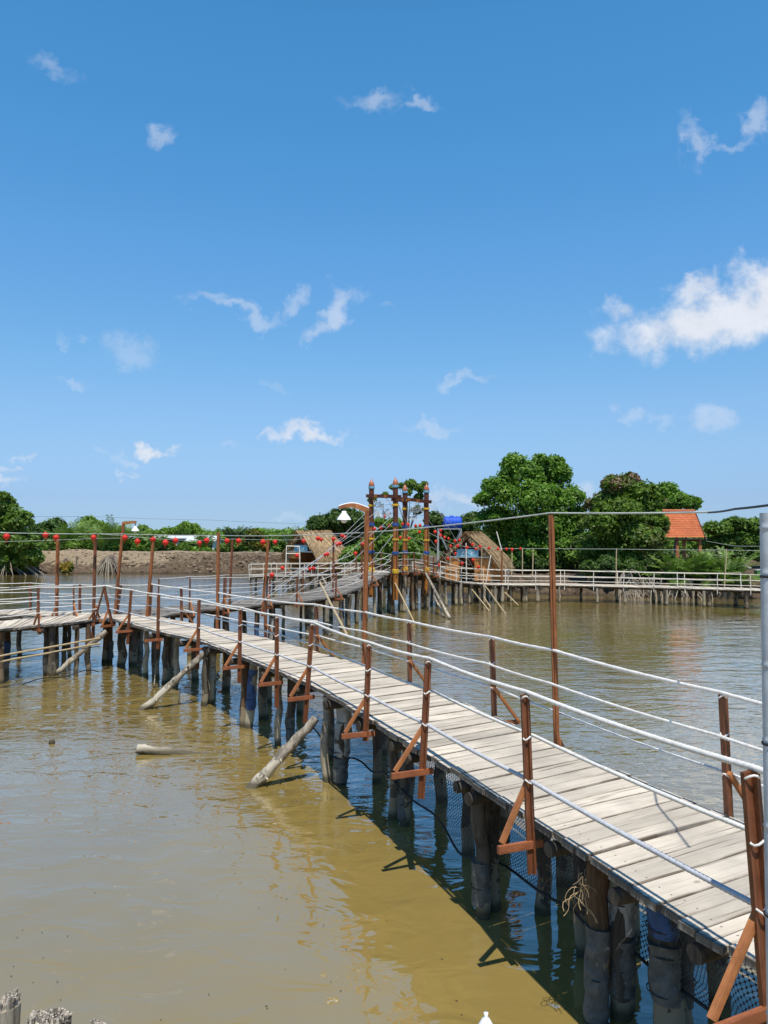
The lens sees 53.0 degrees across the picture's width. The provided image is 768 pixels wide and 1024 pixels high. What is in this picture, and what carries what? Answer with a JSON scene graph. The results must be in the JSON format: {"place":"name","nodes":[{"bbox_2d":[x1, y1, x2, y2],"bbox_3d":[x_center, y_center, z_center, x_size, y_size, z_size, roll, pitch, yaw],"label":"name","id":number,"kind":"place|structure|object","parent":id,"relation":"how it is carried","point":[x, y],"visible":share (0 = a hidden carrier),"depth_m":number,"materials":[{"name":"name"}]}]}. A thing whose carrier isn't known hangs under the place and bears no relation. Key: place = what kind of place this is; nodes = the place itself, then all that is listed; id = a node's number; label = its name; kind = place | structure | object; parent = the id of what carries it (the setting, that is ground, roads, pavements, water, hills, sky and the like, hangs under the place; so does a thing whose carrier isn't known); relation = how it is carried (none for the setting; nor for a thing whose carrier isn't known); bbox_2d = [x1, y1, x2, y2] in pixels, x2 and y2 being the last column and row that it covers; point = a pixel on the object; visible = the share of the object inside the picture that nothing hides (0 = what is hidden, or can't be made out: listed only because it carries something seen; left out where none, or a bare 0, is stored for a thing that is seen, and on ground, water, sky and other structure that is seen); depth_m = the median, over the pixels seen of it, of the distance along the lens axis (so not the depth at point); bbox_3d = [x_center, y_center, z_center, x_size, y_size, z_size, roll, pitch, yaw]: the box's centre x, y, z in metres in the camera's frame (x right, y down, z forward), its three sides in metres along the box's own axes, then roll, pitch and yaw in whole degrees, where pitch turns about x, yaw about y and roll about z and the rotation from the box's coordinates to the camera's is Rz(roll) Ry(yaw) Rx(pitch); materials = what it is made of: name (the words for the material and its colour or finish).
{"place":"outdoors","nodes":[
{"label":"outdoors","id":0,"kind":"place"},
{"bbox_2d":[0,531,760,598],"bbox_3d":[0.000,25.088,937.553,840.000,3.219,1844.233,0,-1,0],"label":"ground","id":1,"kind":"structure","parent":0,"point":[160,567],"depth_m":58.17,"materials":[{"name":"soil"}]},
{"bbox_2d":[0,491,48,575],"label":"mangrove tree","id":2,"kind":"object","parent":1,"relation":"on","point":[22,553],"visible":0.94,"depth_m":56.10,"materials":[{"name":"green plant"}]},
{"bbox_2d":[27,517,67,542],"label":"tree","id":3,"kind":"object","parent":1,"relation":"on","point":[48,525],"visible":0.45,"depth_m":79.08,"materials":[{"name":"green plant"}]},
{"bbox_2d":[38,538,66,550],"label":"bush","id":4,"kind":"object","parent":1,"relation":"on","point":[50,544],"visible":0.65,"depth_m":72.39,"materials":[{"name":"green plant"}]},
{"bbox_2d":[59,557,73,572],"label":"shrub","id":5,"kind":"object","parent":1,"relation":"on","point":[67,566],"visible":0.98,"depth_m":58.29,"materials":[{"name":"yellow plant"}]},
{"bbox_2d":[43,516,91,541],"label":"nipa palm","id":6,"kind":"object","parent":1,"relation":"on","point":[65,537],"visible":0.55,"depth_m":73.37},
{"bbox_2d":[63,537,83,549],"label":"bush","id":7,"kind":"object","parent":1,"relation":"on","point":[75,544],"visible":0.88,"depth_m":72.66,"materials":[{"name":"green plant"}]},
{"bbox_2d":[53,519,103,540],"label":"nipa palm","id":8,"kind":"object","parent":1,"relation":"on","point":[78,527],"visible":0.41,"depth_m":74.67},
{"bbox_2d":[75,514,106,540],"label":"tree","id":9,"kind":"object","parent":1,"relation":"on","point":[88,518],"visible":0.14,"depth_m":82.17,"materials":[{"name":"green plant"}]},
{"bbox_2d":[76,522,127,550],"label":"nipa palm","id":10,"kind":"object","parent":1,"relation":"on","point":[101,543],"visible":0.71,"depth_m":71.58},
{"bbox_2d":[99,539,119,550],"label":"bush","id":11,"kind":"object","parent":1,"relation":"on","point":[114,544],"visible":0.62,"depth_m":72.24,"materials":[{"name":"green plant"}]},
{"bbox_2d":[96,554,123,573],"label":"root mound","id":12,"kind":"object","parent":1,"relation":"on","point":[107,563],"visible":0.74,"depth_m":57.63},
{"bbox_2d":[93,514,139,549],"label":"nipa palm","id":13,"kind":"object","parent":1,"relation":"on","point":[113,533],"visible":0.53,"depth_m":72.12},
{"bbox_2d":[105,521,150,543],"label":"nipa palm","id":14,"kind":"object","parent":1,"relation":"on","point":[133,537],"visible":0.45,"depth_m":73.77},
{"bbox_2d":[123,538,143,550],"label":"bush","id":15,"kind":"object","parent":1,"relation":"on","point":[131,545],"visible":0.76,"depth_m":73.10,"materials":[{"name":"green plant"}]},
{"bbox_2d":[132,524,155,544],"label":"tree","id":16,"kind":"object","parent":1,"relation":"on","point":[144,527],"visible":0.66,"depth_m":89.67,"materials":[{"name":"green plant"}]},
{"bbox_2d":[144,531,169,550],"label":"nipa palm","id":17,"kind":"object","parent":1,"relation":"on","point":[158,542],"visible":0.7,"depth_m":71.66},
{"bbox_2d":[155,527,178,534],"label":"tree","id":18,"kind":"object","parent":1,"relation":"on","point":[169,531],"visible":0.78,"depth_m":95.78,"materials":[{"name":"green plant"}]},
{"bbox_2d":[170,541,194,550],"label":"bush","id":19,"kind":"object","parent":1,"relation":"on","point":[185,546],"visible":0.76,"depth_m":72.87,"materials":[{"name":"green plant"}]},
{"bbox_2d":[173,519,204,534],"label":"tree","id":20,"kind":"object","parent":1,"relation":"on","point":[186,528],"visible":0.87,"depth_m":95.14,"materials":[{"name":"green plant"}]},
{"bbox_2d":[189,543,211,551],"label":"bush","id":21,"kind":"object","parent":1,"relation":"on","point":[203,546],"visible":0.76,"depth_m":73.02,"materials":[{"name":"green plant"}]},
{"bbox_2d":[189,532,216,545],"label":"nipa palm","id":22,"kind":"object","parent":1,"relation":"on","point":[201,538],"visible":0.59,"depth_m":73.50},
{"bbox_2d":[186,536,223,548],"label":"shed","id":23,"kind":"structure","parent":1,"relation":"on","point":[213,545],"depth_m":88.34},
{"bbox_2d":[12,549,413,580],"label":"earth clods","id":24,"kind":"object","parent":1,"relation":"on","point":[223,554],"visible":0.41,"depth_m":59.75,"materials":[{"name":"soil"}]},
{"bbox_2d":[215,539,237,551],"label":"bush","id":25,"kind":"object","parent":1,"relation":"on","point":[224,547],"visible":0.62,"depth_m":73.05,"materials":[{"name":"green plant"}]},
{"bbox_2d":[214,525,251,541],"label":"nipa palm","id":26,"kind":"object","parent":1,"relation":"on","point":[240,532],"visible":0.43,"depth_m":74.33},
{"bbox_2d":[241,528,270,551],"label":"bush","id":27,"kind":"object","parent":1,"relation":"on","point":[254,545],"visible":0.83,"depth_m":70.42,"materials":[{"name":"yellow plant"}]},
{"bbox_2d":[266,532,291,552],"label":"bush","id":28,"kind":"object","parent":1,"relation":"on","point":[279,546],"visible":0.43,"depth_m":68.92,"materials":[{"name":"green plant"}]},
{"bbox_2d":[305,507,364,546],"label":"tree","id":29,"kind":"object","parent":1,"relation":"on","point":[329,521],"visible":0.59,"depth_m":54.39,"materials":[{"name":"green plant"}]},
{"bbox_2d":[367,478,428,566],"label":"tree","id":30,"kind":"object","parent":1,"relation":"on","point":[411,484],"visible":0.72,"depth_m":49.03,"materials":[{"name":"green plant"}]},
{"bbox_2d":[72,524,749,557],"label":"woods","id":31,"kind":"object","parent":1,"relation":"on","point":[691,545],"visible":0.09,"depth_m":66.11,"materials":[{"name":"green plant"}]},
{"bbox_2d":[422,511,484,560],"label":"tree","id":32,"kind":"object","parent":1,"relation":"on","point":[435,519],"visible":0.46,"depth_m":51.46,"materials":[{"name":"green plant"}]},
{"bbox_2d":[471,452,587,571],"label":"tree","id":33,"kind":"object","parent":1,"relation":"on","point":[540,474],"visible":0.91,"depth_m":45.43,"materials":[{"name":"green plant"}]},
{"bbox_2d":[508,533,588,573],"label":"tree","id":34,"kind":"object","parent":1,"relation":"on","point":[540,562],"visible":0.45,"depth_m":44.63,"materials":[{"name":"green plant"}]},
{"bbox_2d":[572,471,670,576],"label":"tree","id":35,"kind":"object","parent":1,"relation":"on","point":[623,534],"visible":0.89,"depth_m":40.29,"materials":[{"name":"green plant"}]},
{"bbox_2d":[578,549,675,595],"bbox_3d":[12.370,3.078,39.171,5.238,2.458,2.786,0,-1,0],"label":"mangrove shrub","id":36,"kind":"object","parent":1,"relation":"on","point":[606,562],"visible":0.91,"depth_m":38.96,"materials":[{"name":"green plant"}]},
{"bbox_2d":[618,575,726,598],"bbox_3d":[14.023,3.776,37.387,5.718,1.379,2.098,0,-1,0],"label":"root tangle","id":37,"kind":"object","parent":1,"relation":"on","point":[636,594],"visible":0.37,"depth_m":37.21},
{"bbox_2d":[640,553,711,585],"bbox_3d":[14.586,2.906,38.641,3.356,1.706,3.598,0,-1,0],"label":"nipa palm","id":38,"kind":"object","parent":1,"relation":"on","point":[670,562],"visible":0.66,"depth_m":38.42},
{"bbox_2d":[658,481,704,564],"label":"tree","id":39,"kind":"object","parent":1,"relation":"on","point":[678,499],"visible":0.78,"depth_m":50.33,"materials":[{"name":"green plant"}]},
{"bbox_2d":[661,509,706,569],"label":"pavilion","id":40,"kind":"structure","parent":1,"relation":"on","point":[686,525],"depth_m":45.13,"materials":[{"name":"orange tile"}]},
{"bbox_2d":[647,548,728,579],"bbox_3d":[15.415,2.765,39.415,4.417,1.921,4.029,0,-1,0],"label":"nipa palm","id":41,"kind":"object","parent":1,"relation":"on","point":[684,560],"visible":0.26,"depth_m":38.95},
{"bbox_2d":[667,552,744,585],"bbox_3d":[15.782,2.922,38.397,3.643,1.892,3.376,0,-1,0],"label":"nipa palm","id":42,"kind":"object","parent":1,"relation":"on","point":[696,576],"visible":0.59,"depth_m":37.85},
{"bbox_2d":[683,548,759,586],"bbox_3d":[16.840,2.772,38.467,3.774,2.102,3.813,0,-1,0],"label":"nipa palm","id":43,"kind":"object","parent":1,"relation":"on","point":[722,560],"visible":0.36,"depth_m":37.95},
{"bbox_2d":[697,546,759,586],"bbox_3d":[17.169,2.787,37.973,3.555,2.176,4.275,0,-1,0],"label":"nipa palm","id":44,"kind":"object","parent":1,"relation":"on","point":[742,562],"visible":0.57,"depth_m":37.54,"materials":[{"name":"plant"}]},
{"bbox_2d":[702,515,759,563],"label":"tree","id":45,"kind":"object","parent":1,"relation":"on","point":[734,525],"visible":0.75,"depth_m":48.24,"materials":[{"name":"green plant"}]},
{"bbox_2d":[0,573,763,1023],"bbox_3d":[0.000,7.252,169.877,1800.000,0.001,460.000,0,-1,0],"label":"water","id":46,"kind":"structure","parent":0,"point":[152,889],"depth_m":8.55,"materials":[{"name":"liquid"}]},
{"bbox_2d":[0,987,20,1023],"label":"broken pile","id":47,"kind":"object","parent":46,"relation":"in","point":[10,1007],"visible":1,"depth_m":4.37,"materials":[{"name":"grey wood"}]},
{"bbox_2d":[0,609,77,656],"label":"boardwalk","id":48,"kind":"structure","parent":46,"relation":"in","point":[19,633],"depth_m":19.86,"materials":[{"name":"grey wood"}]},
{"bbox_2d":[0,583,80,612],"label":"rope railing","id":49,"kind":"object","parent":48,"relation":"attached to","point":[30,592],"visible":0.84,"depth_m":20.14,"materials":[{"name":"fabric"}]},
{"bbox_2d":[27,1006,72,1023],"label":"broken pile","id":50,"kind":"object","parent":46,"relation":"in","point":[61,1015],"visible":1,"depth_m":4.24,"materials":[{"name":"grey wood"}]},
{"bbox_2d":[0,613,156,683],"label":"boardwalk","id":51,"kind":"structure","parent":46,"relation":"in","point":[50,626],"depth_m":17.71,"materials":[{"name":"grey wood"}]},
{"bbox_2d":[0,585,77,618],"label":"rope railing","id":52,"kind":"object","parent":51,"relation":"attached to","point":[74,608],"visible":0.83,"depth_m":18.46,"materials":[{"name":"fabric"}]},
{"bbox_2d":[0,637,99,656],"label":"net rail","id":53,"kind":"object","parent":51,"relation":"attached to","point":[49,647],"visible":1,"depth_m":16.68,"materials":[{"name":"beige wood"}]},
{"bbox_2d":[0,646,101,688],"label":"fishing net","id":54,"kind":"object","parent":53,"relation":"hanging from","point":[49,664],"visible":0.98,"depth_m":16.69,"materials":[{"name":"grey"}]},
{"bbox_2d":[0,643,100,662],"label":"net rail","id":55,"kind":"object","parent":51,"relation":"attached to","point":[49,652],"visible":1,"depth_m":16.64,"materials":[{"name":"beige wood"}]},
{"bbox_2d":[0,586,104,633],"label":"rope railing","id":56,"kind":"object","parent":51,"relation":"attached to","point":[38,613],"visible":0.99,"depth_m":17.01,"materials":[{"name":"fabric"}]},
{"bbox_2d":[51,534,59,615],"bbox_3d":[-8.018,1.613,18.762,0.188,2.153,0.077,0,-1,0],"label":"tall pole","id":57,"kind":"object","parent":51,"relation":"attached to","point":[56,608],"visible":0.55,"depth_m":18.74,"materials":[{"name":"brown wood"}]},
{"bbox_2d":[56,629,107,674],"bbox_3d":[-6.966,3.232,17.676,1.202,1.019,0.156,1,-2,-27],"label":"leaning log","id":58,"kind":"object","parent":51,"relation":"attached to","point":[102,634],"visible":0.71,"depth_m":17.64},
{"bbox_2d":[91,533,101,638],"bbox_3d":[-6.725,1.738,18.029,0.224,2.469,0.068,0,-1,0],"label":"tall pole","id":59,"kind":"object","parent":51,"relation":"attached to","point":[94,582],"visible":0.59,"depth_m":18.01,"materials":[{"name":"brown wood"}]},
{"bbox_2d":[80,584,152,615],"bbox_3d":[-6.693,2.252,19.288,2.329,0.965,0.216,-1,-1,24],"label":"rope railing","id":60,"kind":"object","parent":51,"relation":"attached to","point":[119,595],"visible":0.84,"depth_m":19.26,"materials":[{"name":"fabric"}]},
{"bbox_2d":[113,521,138,625],"bbox_3d":[-6.453,1.537,19.229,0.664,2.629,0.198,0,-1,0],"label":"street lamp","id":61,"kind":"object","parent":51,"relation":"attached to","point":[135,529],"visible":1,"depth_m":19.25,"materials":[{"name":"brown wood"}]},
{"bbox_2d":[138,652,203,710],"bbox_3d":[-4.001,3.244,14.214,1.469,1.308,0.184,0,-1,-19],"label":"leaning log","id":62,"kind":"object","parent":46,"relation":"in","point":[169,685],"visible":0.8,"depth_m":14.21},
{"bbox_2d":[135,744,210,754],"bbox_3d":[-3.084,3.530,11.305,1.074,0.268,0.151,0,-1,-4],"label":"floating log","id":63,"kind":"object","parent":46,"relation":"on","point":[144,749],"visible":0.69,"depth_m":11.25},
{"bbox_2d":[118,572,390,655],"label":"boardwalk","id":64,"kind":"structure","parent":46,"relation":"in","point":[314,596],"depth_m":23.66,"materials":[{"name":"grey wood"}]},
{"bbox_2d":[145,541,154,616],"bbox_3d":[-5.687,1.641,18.708,0.222,1.998,0.077,0,-1,0],"label":"tall pole","id":65,"kind":"object","parent":64,"relation":"attached to","point":[150,575],"visible":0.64,"depth_m":18.68,"materials":[{"name":"brown wood"}]},
{"bbox_2d":[7,532,346,540],"bbox_3d":[-3.847,0.695,23.084,2.870,0.300,15.744,-1,-2,34],"label":"cable","id":66,"kind":"object","parent":65,"relation":"attached to","point":[201,540],"visible":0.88,"depth_m":20.63,"materials":[{"name":"metal"}]},
{"bbox_2d":[220,539,233,604],"bbox_3d":[-4.492,1.790,21.902,0.438,2.046,0.092,0,-1,13],"label":"tall pole","id":67,"kind":"object","parent":64,"relation":"attached to","point":[231,564],"visible":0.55,"depth_m":21.85,"materials":[{"name":"brown wood"}]},
{"bbox_2d":[158,554,356,597],"bbox_3d":[-3.149,2.199,25.570,1.217,1.401,10.698,-1,-2,29],"label":"rope railing","id":68,"kind":"object","parent":64,"relation":"attached to","point":[263,582],"visible":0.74,"depth_m":23.69,"materials":[{"name":"white fabric"}]},
{"bbox_2d":[261,539,269,616],"bbox_3d":[-3.305,1.833,21.429,0.240,2.140,0.077,0,-1,0],"label":"tall pole","id":69,"kind":"object","parent":64,"relation":"attached to","point":[265,573],"visible":1,"depth_m":21.41,"materials":[{"name":"brown wood"}]},
{"bbox_2d":[188,554,392,616],"bbox_3d":[-1.891,2.192,24.644,1.340,1.372,11.301,-1,-2,29],"label":"rope railing","id":70,"kind":"object","parent":64,"relation":"attached to","point":[267,595],"visible":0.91,"depth_m":22.29,"materials":[{"name":"fabric"}]},
{"bbox_2d":[319,582,347,634],"bbox_3d":[-1.252,2.262,18.533,0.066,0.926,3.956,0,-1,-13],"label":"leaning pole","id":71,"kind":"object","parent":64,"relation":"attached to","point":[334,610],"visible":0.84,"depth_m":18.18,"materials":[{"name":"beige wood"}]},
{"bbox_2d":[245,716,318,788],"bbox_3d":[-1.406,3.229,9.880,1.149,1.180,0.180,0,-1,-10],"label":"leaning log","id":72,"kind":"object","parent":46,"relation":"in","point":[266,772],"visible":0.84,"depth_m":9.86,"materials":[{"name":"wood"}]},
{"bbox_2d":[249,574,361,591],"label":"boardwalk","id":73,"kind":"structure","parent":46,"relation":"in","point":[252,577],"depth_m":41.06,"materials":[{"name":"grey wood"}]},
{"bbox_2d":[249,563,368,579],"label":"bamboo railing","id":74,"kind":"object","parent":73,"relation":"attached to","point":[344,574],"visible":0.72,"depth_m":40.76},
{"bbox_2d":[279,530,349,588],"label":"thatched hut","id":75,"kind":"object","parent":46,"relation":"in","point":[311,549],"visible":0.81,"depth_m":44.46,"materials":[{"name":"wicker"}]},
{"bbox_2d":[337,516,429,587],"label":"tree","id":76,"kind":"object","parent":46,"relation":"in","point":[381,540],"visible":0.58,"depth_m":42.84,"materials":[{"name":"green plant"}]},
{"bbox_2d":[114,617,755,1023],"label":"boardwalk","id":77,"kind":"structure","parent":46,"relation":"in","point":[624,877],"depth_m":6.16,"materials":[{"name":"grey wood"}]},
{"bbox_2d":[216,532,219,628],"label":"tall pole","id":78,"kind":"object","parent":77,"relation":"attached to","point":[217,576],"visible":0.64,"depth_m":16.50,"materials":[{"name":"brown wood"}]},
{"bbox_2d":[337,502,369,664],"bbox_3d":[-0.474,1.265,11.913,0.515,2.829,0.223,0,-1,0],"label":"street lamp","id":79,"kind":"object","parent":77,"relation":"attached to","point":[343,517],"visible":0.98,"depth_m":11.93,"materials":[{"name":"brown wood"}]},
{"bbox_2d":[100,585,766,1023],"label":"rope railing","id":80,"kind":"object","parent":77,"relation":"attached to","point":[752,827],"visible":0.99,"depth_m":5.48,"materials":[{"name":"brown wood"}]},
{"bbox_2d":[300,692,585,926],"bbox_3d":[0.237,2.832,8.459,0.233,0.866,6.779,1,-1,-24],"label":"fishing net","id":81,"kind":"object","parent":77,"relation":"hanging from","point":[553,899],"visible":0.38,"depth_m":7.33,"materials":[{"name":"blue"}]},
{"bbox_2d":[149,583,762,817],"bbox_3d":[-0.847,2.065,12.121,1.436,1.237,16.356,1,-2,-32],"label":"rope railing","id":82,"kind":"object","parent":77,"relation":"attached to","point":[729,777],"visible":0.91,"depth_m":7.65,"materials":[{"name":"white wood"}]},
{"bbox_2d":[548,515,564,746],"bbox_3d":[1.712,1.278,7.551,0.189,2.499,0.067,0,-1,-6],"label":"tall pole","id":83,"kind":"object","parent":77,"relation":"attached to","point":[557,740],"visible":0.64,"depth_m":7.53,"materials":[{"name":"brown wood"}]},
{"bbox_2d":[0,511,708,535],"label":"cable","id":84,"kind":"object","parent":83,"relation":"attached to","point":[449,524],"visible":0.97,"depth_m":8.57,"materials":[{"name":"metal"}]},
{"bbox_2d":[708,504,767,512],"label":"cable","id":85,"kind":"object","parent":84,"relation":"attached to","point":[750,507],"visible":0.94,"depth_m":4.89,"materials":[{"name":"metal"}]},
{"bbox_2d":[562,867,597,922],"bbox_3d":[1.284,2.528,4.981,0.230,0.401,0.220,-1,-2,43],"label":"twine tangle","id":86,"kind":"object","parent":77,"relation":"on","point":[582,885],"visible":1,"depth_m":5.00,"materials":[{"name":"fabric"}]},
{"bbox_2d":[635,903,758,1020],"bbox_3d":[2.381,2.683,3.604,0.181,0.816,3.525,1,-1,-25],"label":"fishing net","id":87,"kind":"object","parent":77,"relation":"hanging from","point":[684,992],"visible":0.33,"depth_m":4.62,"materials":[{"name":"blue"}]},
{"bbox_2d":[424,572,450,618],"bbox_3d":[2.075,3.230,30.021,0.118,1.612,3.544,0,-1,-12],"label":"leaning pole","id":88,"kind":"object","parent":46,"relation":"in","point":[437,595],"visible":0.93,"depth_m":29.88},
{"bbox_2d":[437,516,461,575],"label":"water tank","id":89,"kind":"object","parent":46,"relation":"on","point":[453,520],"visible":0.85,"depth_m":44.70,"materials":[{"name":"blue plastic"}]},
{"bbox_2d":[434,531,514,599],"bbox_3d":[4.432,2.803,37.837,3.755,3.736,3.126,-1,-1,24],"label":"thatched hut","id":90,"kind":"object","parent":46,"relation":"in","point":[481,538],"visible":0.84,"depth_m":37.13,"materials":[{"name":"wicker"}]},
{"bbox_2d":[361,570,760,613],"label":"boardwalk","id":91,"kind":"structure","parent":46,"relation":"in","point":[424,600],"depth_m":33.52,"materials":[{"name":"grey wood"}]},
{"bbox_2d":[368,478,374,596],"bbox_3d":[-0.498,1.012,30.685,0.269,4.746,0.262,0,-1,0],"label":"post","id":92,"kind":"object","parent":91,"relation":"on","point":[371,487],"visible":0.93,"depth_m":30.60,"materials":[{"name":"orange wood"}]},
{"bbox_2d":[366,494,400,497],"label":"gate beam","id":93,"kind":"structure","parent":92,"relation":"attached to","point":[379,496],"depth_m":30.11,"materials":[{"name":"red wood"}]},
{"bbox_2d":[392,476,398,599],"bbox_3d":[0.443,1.002,29.685,0.269,4.757,0.262,0,-1,0],"label":"gate post","id":94,"kind":"object","parent":91,"relation":"on","point":[395,539],"visible":1,"depth_m":29.59,"materials":[{"name":"orange wood"}]},
{"bbox_2d":[373,500,392,517],"bbox_3d":[-0.038,-0.113,30.200,0.053,0.697,1.134,1,-2,-43],"label":"gate sign","id":95,"kind":"object","parent":94,"relation":"attached to","point":[386,513],"visible":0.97,"depth_m":30.27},
{"bbox_2d":[402,485,407,593],"bbox_3d":[0.896,1.135,32.883,0.269,4.747,0.262,0,-1,0],"label":"gate post","id":96,"kind":"object","parent":91,"relation":"on","point":[404,509],"visible":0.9,"depth_m":32.80,"materials":[{"name":"orange wood"}]},
{"bbox_2d":[407,502,423,519],"bbox_3d":[1.347,-0.029,32.571,0.884,0.742,0.052,-1,-2,39],"label":"gate sign","id":97,"kind":"object","parent":96,"relation":"attached to","point":[415,511],"visible":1,"depth_m":32.57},
{"bbox_2d":[391,552,439,578],"bbox_3d":[1.296,2.194,31.096,0.389,1.150,3.153,-1,-2,35],"label":"rope railing","id":98,"kind":"object","parent":91,"relation":"attached to","point":[414,573],"visible":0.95,"depth_m":31.12,"materials":[{"name":"brown wood"}]},
{"bbox_2d":[423,483,429,595],"bbox_3d":[1.776,1.123,32.182,0.269,4.715,0.262,0,-1,0],"label":"gate post","id":99,"kind":"object","parent":91,"relation":"on","point":[426,509],"visible":0.92,"depth_m":32.10,"materials":[{"name":"orange wood"}]},
{"bbox_2d":[430,533,759,550],"bbox_3d":[9.359,1.258,33.020,14.685,0.739,3.514,0,-1,6],"label":"cable","id":100,"kind":"object","parent":99,"relation":"attached to","point":[560,548],"visible":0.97,"depth_m":33.55,"materials":[{"name":"metal"}]},
{"bbox_2d":[412,561,741,587],"bbox_3d":[8.397,2.865,34.905,14.309,1.355,2.844,0,-1,0],"label":"bamboo railing","id":101,"kind":"object","parent":91,"relation":"attached to","point":[560,576],"visible":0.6,"depth_m":35.47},
{"bbox_2d":[439,561,759,594],"bbox_3d":[9.511,2.800,33.381,14.101,1.414,2.587,0,-1,6],"label":"bamboo railing","id":102,"kind":"object","parent":91,"relation":"attached to","point":[717,579],"visible":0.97,"depth_m":33.85,"materials":[{"name":"wood"}]},
{"bbox_2d":[759,513,767,1023],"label":"metal pole","id":103,"kind":"object","parent":46,"relation":"in","point":[763,528],"visible":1,"depth_m":2.58,"materials":[{"name":"metal"}]},
{"bbox_2d":[0,0,767,530],"label":"sky","id":104,"kind":"structure","parent":0,"point":[268,261],"materials":[{"name":"blue"}]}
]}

